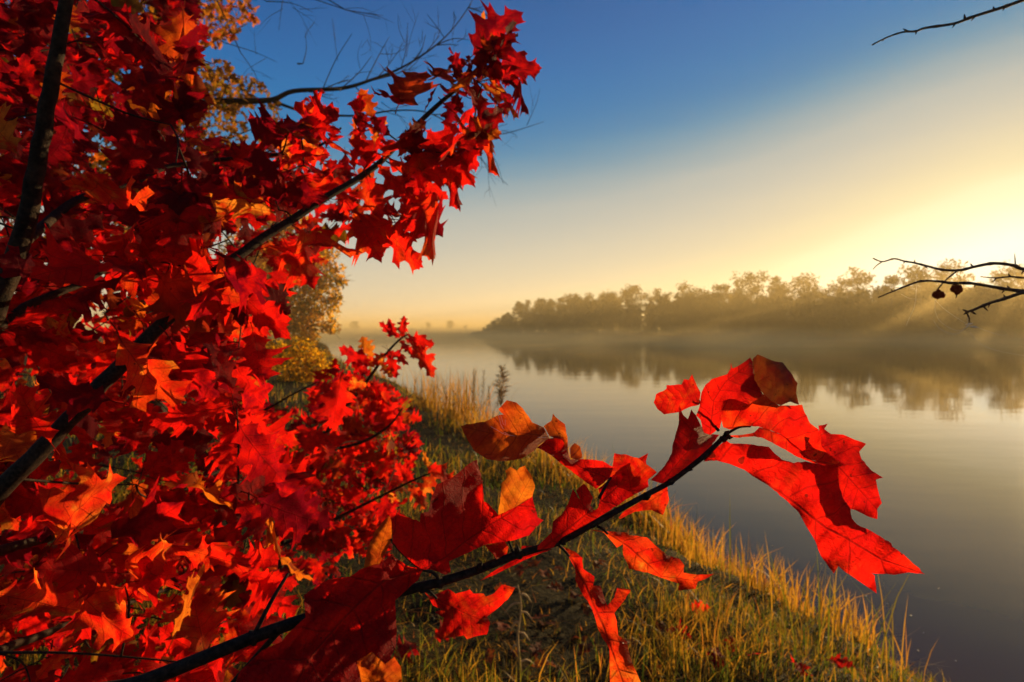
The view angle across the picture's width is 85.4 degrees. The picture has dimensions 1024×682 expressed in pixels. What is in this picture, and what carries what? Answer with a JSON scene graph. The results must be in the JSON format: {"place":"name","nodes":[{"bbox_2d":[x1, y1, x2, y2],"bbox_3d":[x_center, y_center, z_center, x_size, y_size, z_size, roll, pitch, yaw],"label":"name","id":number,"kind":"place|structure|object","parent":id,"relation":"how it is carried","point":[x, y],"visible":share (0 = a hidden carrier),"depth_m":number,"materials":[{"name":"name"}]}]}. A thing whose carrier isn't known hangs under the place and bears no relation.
{"place":"outdoors","nodes":[
{"label":"outdoors","id":0,"kind":"place"},
{"bbox_2d":[0,329,1023,681],"bbox_3d":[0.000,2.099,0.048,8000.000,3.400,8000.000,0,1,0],"label":"ground","id":1,"kind":"structure","parent":0,"point":[550,605],"depth_m":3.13,"materials":[{"name":"green plant"}]},
{"bbox_2d":[0,0,541,681],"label":"red oak tree","id":2,"kind":"object","parent":1,"relation":"on","point":[172,342],"visible":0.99,"depth_m":0.96,"materials":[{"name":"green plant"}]},
{"bbox_2d":[0,0,541,435],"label":"orange tree","id":3,"kind":"object","parent":1,"relation":"on","point":[230,105],"visible":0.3,"depth_m":5.91,"materials":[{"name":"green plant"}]},
{"bbox_2d":[215,213,351,345],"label":"yellow tree","id":4,"kind":"object","parent":1,"relation":"on","point":[301,315],"visible":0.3,"depth_m":48.98,"materials":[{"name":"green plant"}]},
{"bbox_2d":[266,336,333,382],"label":"golden bush","id":5,"kind":"object","parent":1,"relation":"on","point":[310,361],"visible":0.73,"depth_m":14.79,"materials":[{"name":"yellow plant"}]},
{"bbox_2d":[251,316,454,639],"bbox_3d":[-0.799,0.673,2.330,0.860,1.537,1.773,0,1,-17],"label":"young oak","id":6,"kind":"object","parent":1,"relation":"on","point":[352,440],"visible":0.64,"depth_m":1.84,"materials":[{"name":"red plant"}]},
{"bbox_2d":[350,321,360,329],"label":"distant tree","id":7,"kind":"object","parent":1,"relation":"on","point":[354,324],"visible":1,"depth_m":350.85,"materials":[{"name":"brown plant"}]},
{"bbox_2d":[394,634,420,662],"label":"fallen leaf","id":8,"kind":"object","parent":1,"relation":"on","point":[404,648],"visible":0.99,"depth_m":2.36,"materials":[{"name":"red plant"}]},
{"bbox_2d":[400,367,467,413],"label":"grass clump","id":9,"kind":"object","parent":1,"relation":"on","point":[430,401],"visible":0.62,"depth_m":10.83,"materials":[{"name":"brown plant"}]},
{"bbox_2d":[427,620,458,641],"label":"fallen leaf","id":10,"kind":"object","parent":1,"relation":"on","point":[437,634],"visible":0.36,"depth_m":2.48,"materials":[{"name":"red plant"}]},
{"bbox_2d":[445,320,455,330],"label":"distant tree","id":11,"kind":"object","parent":1,"relation":"on","point":[451,325],"visible":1,"depth_m":355.86,"materials":[{"name":"brown plant"}]},
{"bbox_2d":[392,361,523,423],"bbox_3d":[-0.702,1.056,9.586,2.200,1.584,1.978,0,1,20],"label":"grass clump","id":12,"kind":"object","parent":1,"relation":"on","point":[464,399],"visible":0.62,"depth_m":9.53,"materials":[{"name":"plant"}]},
{"bbox_2d":[441,407,498,436],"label":"grass clump","id":13,"kind":"object","parent":1,"relation":"on","point":[476,416],"visible":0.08,"depth_m":8.21,"materials":[{"name":"plant"}]},
{"bbox_2d":[445,368,500,427],"bbox_3d":[-0.472,1.150,8.957,1.519,1.476,1.629,-1,2,-41],"label":"grass clump","id":14,"kind":"object","parent":1,"relation":"on","point":[475,410],"visible":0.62,"depth_m":8.92,"materials":[{"name":"yellow plant"}]},
{"bbox_2d":[483,648,496,664],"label":"fallen leaf","id":15,"kind":"object","parent":1,"relation":"on","point":[488,654],"visible":0.94,"depth_m":2.43,"materials":[{"name":"brown plant"}]},
{"bbox_2d":[491,621,510,633],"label":"fallen leaf","id":16,"kind":"object","parent":1,"relation":"on","point":[502,626],"visible":0.98,"depth_m":2.67,"materials":[{"name":"brown plant"}]},
{"bbox_2d":[492,364,512,414],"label":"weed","id":17,"kind":"object","parent":1,"relation":"on","point":[501,394],"visible":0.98,"depth_m":7.89,"materials":[{"name":"plant"}]},
{"bbox_2d":[494,582,515,590],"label":"fallen leaf","id":18,"kind":"object","parent":1,"relation":"on","point":[497,587],"visible":0.26,"depth_m":3.09,"materials":[{"name":"brown plant"}]},
{"bbox_2d":[105,354,923,681],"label":"oak branch","id":19,"kind":"object","parent":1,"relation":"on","point":[341,630],"visible":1,"depth_m":0.42,"materials":[{"name":"red plant"}]},
{"bbox_2d":[509,650,524,656],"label":"fallen leaf","id":20,"kind":"object","parent":1,"relation":"on","point":[514,654],"visible":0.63,"depth_m":2.47,"materials":[{"name":"brown plant"}]},
{"bbox_2d":[504,585,533,673],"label":"dry weed","id":21,"kind":"object","parent":1,"relation":"on","point":[518,632],"visible":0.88,"depth_m":2.32,"materials":[{"name":"brown plant"}]},
{"bbox_2d":[513,564,526,575],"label":"fallen leaf","id":22,"kind":"object","parent":1,"relation":"on","point":[519,569],"visible":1,"depth_m":3.33,"materials":[{"name":"brown plant"}]},
{"bbox_2d":[511,301,531,328],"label":"lakeside tree","id":23,"kind":"object","parent":1,"relation":"on","point":[517,306],"visible":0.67,"depth_m":171.96,"materials":[{"name":"brown plant"}]},
{"bbox_2d":[525,559,541,566],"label":"fallen leaf","id":24,"kind":"object","parent":1,"relation":"on","point":[535,562],"visible":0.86,"depth_m":3.51,"materials":[{"name":"brown plant"}]},
{"bbox_2d":[529,642,542,657],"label":"fallen leaf","id":25,"kind":"object","parent":1,"relation":"on","point":[536,648],"visible":1,"depth_m":2.49,"materials":[{"name":"brown plant"}]},
{"bbox_2d":[526,613,549,619],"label":"fallen leaf","id":26,"kind":"object","parent":1,"relation":"on","point":[539,616],"visible":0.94,"depth_m":2.77,"materials":[{"name":"brown plant"}]},
{"bbox_2d":[530,298,547,328],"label":"lakeside tree","id":27,"kind":"object","parent":1,"relation":"on","point":[538,306],"visible":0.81,"depth_m":167.04,"materials":[{"name":"brown plant"}]},
{"bbox_2d":[537,569,550,577],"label":"fallen leaf","id":28,"kind":"object","parent":1,"relation":"on","point":[544,572],"visible":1,"depth_m":3.27,"materials":[{"name":"brown plant"}]},
{"bbox_2d":[529,650,565,667],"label":"fallen leaf","id":29,"kind":"object","parent":1,"relation":"on","point":[541,664],"visible":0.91,"depth_m":2.39,"materials":[{"name":"brown plant"}]},
{"bbox_2d":[537,619,557,627],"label":"fallen leaf","id":30,"kind":"object","parent":1,"relation":"on","point":[545,623],"visible":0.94,"depth_m":2.75,"materials":[{"name":"brown plant"}]},
{"bbox_2d":[542,581,563,591],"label":"fallen leaf","id":31,"kind":"object","parent":1,"relation":"on","point":[556,586],"visible":1,"depth_m":3.08,"materials":[{"name":"brown plant"}]},
{"bbox_2d":[551,565,562,570],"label":"fallen leaf","id":32,"kind":"object","parent":1,"relation":"on","point":[559,568],"visible":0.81,"depth_m":3.43,"materials":[{"name":"brown plant"}]},
{"bbox_2d":[524,421,598,487],"bbox_3d":[0.525,1.490,6.980,1.258,1.209,1.505,-1,2,-45],"label":"grass clump","id":33,"kind":"object","parent":1,"relation":"on","point":[534,452],"visible":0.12,"depth_m":6.77,"materials":[{"name":"plant"}]},
{"bbox_2d":[555,293,573,324],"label":"lakeside tree","id":34,"kind":"object","parent":1,"relation":"on","point":[561,300],"visible":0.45,"depth_m":161.79,"materials":[{"name":"brown plant"}]},
{"bbox_2d":[542,438,608,491],"bbox_3d":[0.893,1.587,6.354,1.331,1.194,1.544,0,1,0],"label":"grass clump","id":35,"kind":"object","parent":1,"relation":"on","point":[568,471],"visible":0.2,"depth_m":6.16,"materials":[{"name":"plant"}]},
{"bbox_2d":[569,590,582,598],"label":"fallen leaf","id":36,"kind":"object","parent":1,"relation":"on","point":[573,595],"visible":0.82,"depth_m":3.02,"materials":[{"name":"brown plant"}]},
{"bbox_2d":[567,635,594,642],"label":"fallen leaf","id":37,"kind":"object","parent":1,"relation":"on","point":[584,636],"visible":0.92,"depth_m":2.66,"materials":[{"name":"brown plant"}]},
{"bbox_2d":[573,641,595,658],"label":"fallen leaf","id":38,"kind":"object","parent":1,"relation":"on","point":[581,650],"visible":0.9,"depth_m":2.50,"materials":[{"name":"brown plant"}]},
{"bbox_2d":[579,604,592,615],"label":"fallen leaf","id":39,"kind":"object","parent":1,"relation":"on","point":[587,609],"visible":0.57,"depth_m":2.85,"materials":[{"name":"brown plant"}]},
{"bbox_2d":[591,559,606,568],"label":"fallen leaf","id":40,"kind":"object","parent":1,"relation":"on","point":[596,564],"visible":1,"depth_m":3.43,"materials":[{"name":"brown plant"}]},
{"bbox_2d":[595,289,617,332],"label":"lakeside tree","id":41,"kind":"object","parent":1,"relation":"on","point":[603,301],"visible":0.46,"depth_m":151.34,"materials":[{"name":"brown plant"}]},
{"bbox_2d":[560,451,672,521],"bbox_3d":[1.105,1.626,5.638,1.147,1.149,1.460,1,1,21],"label":"grass clump","id":42,"kind":"object","parent":1,"relation":"on","point":[587,485],"visible":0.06,"depth_m":5.49,"materials":[{"name":"plant"}]},
{"bbox_2d":[625,638,636,648],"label":"fallen leaf","id":43,"kind":"object","parent":1,"relation":"on","point":[632,641],"visible":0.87,"depth_m":2.58,"materials":[{"name":"brown plant"}]},
{"bbox_2d":[612,284,650,328],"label":"lakeside tree","id":44,"kind":"object","parent":1,"relation":"on","point":[625,292],"visible":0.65,"depth_m":148.81,"materials":[{"name":"brown plant"}]},
{"bbox_2d":[623,613,647,628],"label":"fallen leaf","id":45,"kind":"object","parent":1,"relation":"on","point":[633,620],"visible":0.64,"depth_m":2.87,"materials":[{"name":"brown plant"}]},
{"bbox_2d":[641,661,661,681],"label":"fallen leaf","id":46,"kind":"object","parent":1,"relation":"on","point":[648,675],"visible":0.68,"depth_m":2.37,"materials":[{"name":"brown plant"}]},
{"bbox_2d":[649,621,667,636],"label":"fallen leaf","id":47,"kind":"object","parent":1,"relation":"on","point":[657,624],"visible":0.64,"depth_m":2.77,"materials":[{"name":"brown plant"}]},
{"bbox_2d":[651,288,674,327],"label":"lakeside tree","id":48,"kind":"object","parent":1,"relation":"on","point":[656,293],"visible":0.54,"depth_m":142.66,"materials":[{"name":"brown plant"}]},
{"bbox_2d":[661,619,691,639],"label":"fallen leaf","id":49,"kind":"object","parent":1,"relation":"on","point":[680,633],"visible":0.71,"depth_m":2.66,"materials":[{"name":"red plant"}]},
{"bbox_2d":[625,483,739,564],"bbox_3d":[1.366,1.673,4.767,1.027,0.997,1.570,0,1,0],"label":"grass clump","id":50,"kind":"object","parent":1,"relation":"on","point":[639,516],"visible":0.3,"depth_m":4.91,"materials":[{"name":"yellow plant"}]},
{"bbox_2d":[629,498,751,578],"bbox_3d":[1.480,1.690,4.479,1.027,0.974,1.165,0,1,-16],"label":"grass clump","id":51,"kind":"object","parent":1,"relation":"on","point":[683,544],"visible":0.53,"depth_m":4.34,"materials":[{"name":"plant"}]},
{"bbox_2d":[675,281,717,324],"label":"lakeside tree","id":52,"kind":"object","parent":1,"relation":"on","point":[696,292],"visible":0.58,"depth_m":138.74,"materials":[{"name":"brown plant"}]},
{"bbox_2d":[690,599,710,613],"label":"fallen leaf","id":53,"kind":"object","parent":1,"relation":"on","point":[697,606],"visible":0.68,"depth_m":3.04,"materials":[{"name":"red plant"}]},
{"bbox_2d":[706,645,725,668],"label":"fallen leaf","id":54,"kind":"object","parent":1,"relation":"on","point":[720,655],"visible":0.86,"depth_m":2.48,"materials":[{"name":"brown plant"}]},
{"bbox_2d":[702,282,731,331],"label":"lakeside tree","id":55,"kind":"object","parent":1,"relation":"on","point":[721,297],"visible":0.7,"depth_m":134.80,"materials":[{"name":"brown plant"}]},
{"bbox_2d":[723,636,738,652],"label":"fallen leaf","id":56,"kind":"object","parent":1,"relation":"on","point":[731,639],"visible":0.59,"depth_m":2.65,"materials":[{"name":"red plant"}]},
{"bbox_2d":[726,270,770,321],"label":"lakeside tree","id":57,"kind":"object","parent":1,"relation":"on","point":[748,278],"visible":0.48,"depth_m":131.93,"materials":[{"name":"brown plant"}]},
{"bbox_2d":[479,280,1023,337],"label":"misty wood","id":58,"kind":"object","parent":1,"relation":"on","point":[676,320],"visible":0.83,"depth_m":128.75,"materials":[{"name":"brown plant"}]},
{"bbox_2d":[745,650,762,655],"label":"fallen leaf","id":59,"kind":"object","parent":1,"relation":"on","point":[753,653],"visible":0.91,"depth_m":2.49,"materials":[{"name":"red plant"}]},
{"bbox_2d":[690,530,848,633],"bbox_3d":[1.709,1.678,3.812,1.018,0.916,1.042,0,1,0],"label":"grass clump","id":60,"kind":"object","parent":1,"relation":"on","point":[753,581],"visible":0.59,"depth_m":3.71,"materials":[{"name":"yellow plant"}]},
{"bbox_2d":[760,275,796,326],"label":"lakeside tree","id":61,"kind":"object","parent":1,"relation":"on","point":[778,286],"visible":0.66,"depth_m":127.08,"materials":[{"name":"brown plant"}]},
{"bbox_2d":[790,654,812,676],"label":"fallen leaf","id":62,"kind":"object","parent":1,"relation":"on","point":[799,666],"visible":0.98,"depth_m":2.44,"materials":[{"name":"red plant"}]},
{"bbox_2d":[782,272,824,324],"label":"lakeside tree","id":63,"kind":"object","parent":1,"relation":"on","point":[800,281],"visible":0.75,"depth_m":123.47,"materials":[{"name":"brown plant"}]},
{"bbox_2d":[812,275,854,330],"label":"lakeside tree","id":64,"kind":"object","parent":1,"relation":"on","point":[838,302],"visible":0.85,"depth_m":120.71,"materials":[{"name":"brown plant"}]},
{"bbox_2d":[748,556,935,680],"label":"grass clump","id":65,"kind":"object","parent":1,"relation":"on","point":[854,620],"visible":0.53,"depth_m":3.38,"materials":[{"name":"plant"}]},
{"bbox_2d":[827,652,862,671],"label":"fallen leaf","id":66,"kind":"object","parent":1,"relation":"on","point":[838,661],"visible":0.96,"depth_m":2.54,"materials":[{"name":"red plant"}]},
{"bbox_2d":[836,267,881,335],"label":"lakeside tree","id":67,"kind":"object","parent":1,"relation":"on","point":[858,280],"visible":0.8,"depth_m":118.60,"materials":[{"name":"brown plant"}]},
{"bbox_2d":[865,275,911,326],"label":"lakeside tree","id":68,"kind":"object","parent":1,"relation":"on","point":[893,280],"visible":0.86,"depth_m":115.66,"materials":[{"name":"brown plant"}]},
{"bbox_2d":[893,258,967,333],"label":"lakeside tree","id":69,"kind":"object","parent":1,"relation":"on","point":[926,289],"visible":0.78,"depth_m":112.69,"materials":[{"name":"brown plant"}]},
{"bbox_2d":[932,270,987,331],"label":"lakeside tree","id":70,"kind":"object","parent":1,"relation":"on","point":[960,297],"visible":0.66,"depth_m":111.56,"materials":[{"name":"brown plant"}]},
{"bbox_2d":[972,259,1023,325],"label":"lakeside tree","id":71,"kind":"object","parent":1,"relation":"on","point":[999,281],"visible":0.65,"depth_m":109.68,"materials":[{"name":"brown plant"}]},
{"bbox_2d":[996,268,1023,328],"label":"lakeside tree","id":72,"kind":"object","parent":1,"relation":"on","point":[1020,310],"visible":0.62,"depth_m":108.83,"materials":[{"name":"brown plant"}]},
{"bbox_2d":[0,0,1023,328],"label":"sky","id":73,"kind":"structure","parent":0,"point":[696,142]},
{"bbox_2d":[272,329,1023,681],"bbox_3d":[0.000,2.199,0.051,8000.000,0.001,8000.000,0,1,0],"label":"water","id":74,"kind":"structure","parent":0,"point":[936,425],"depth_m":10.87,"materials":[{"name":"grey liquid"}]},
{"bbox_2d":[470,330,1023,339],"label":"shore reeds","id":75,"kind":"object","parent":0,"point":[969,336],"visible":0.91,"depth_m":120.20,"materials":[{"name":"brown plant"}]},
{"bbox_2d":[872,0,1023,327],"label":"tree branches","id":76,"kind":"object","parent":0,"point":[956,289],"visible":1,"depth_m":0.85,"materials":[{"name":"brown plant"}]}
]}

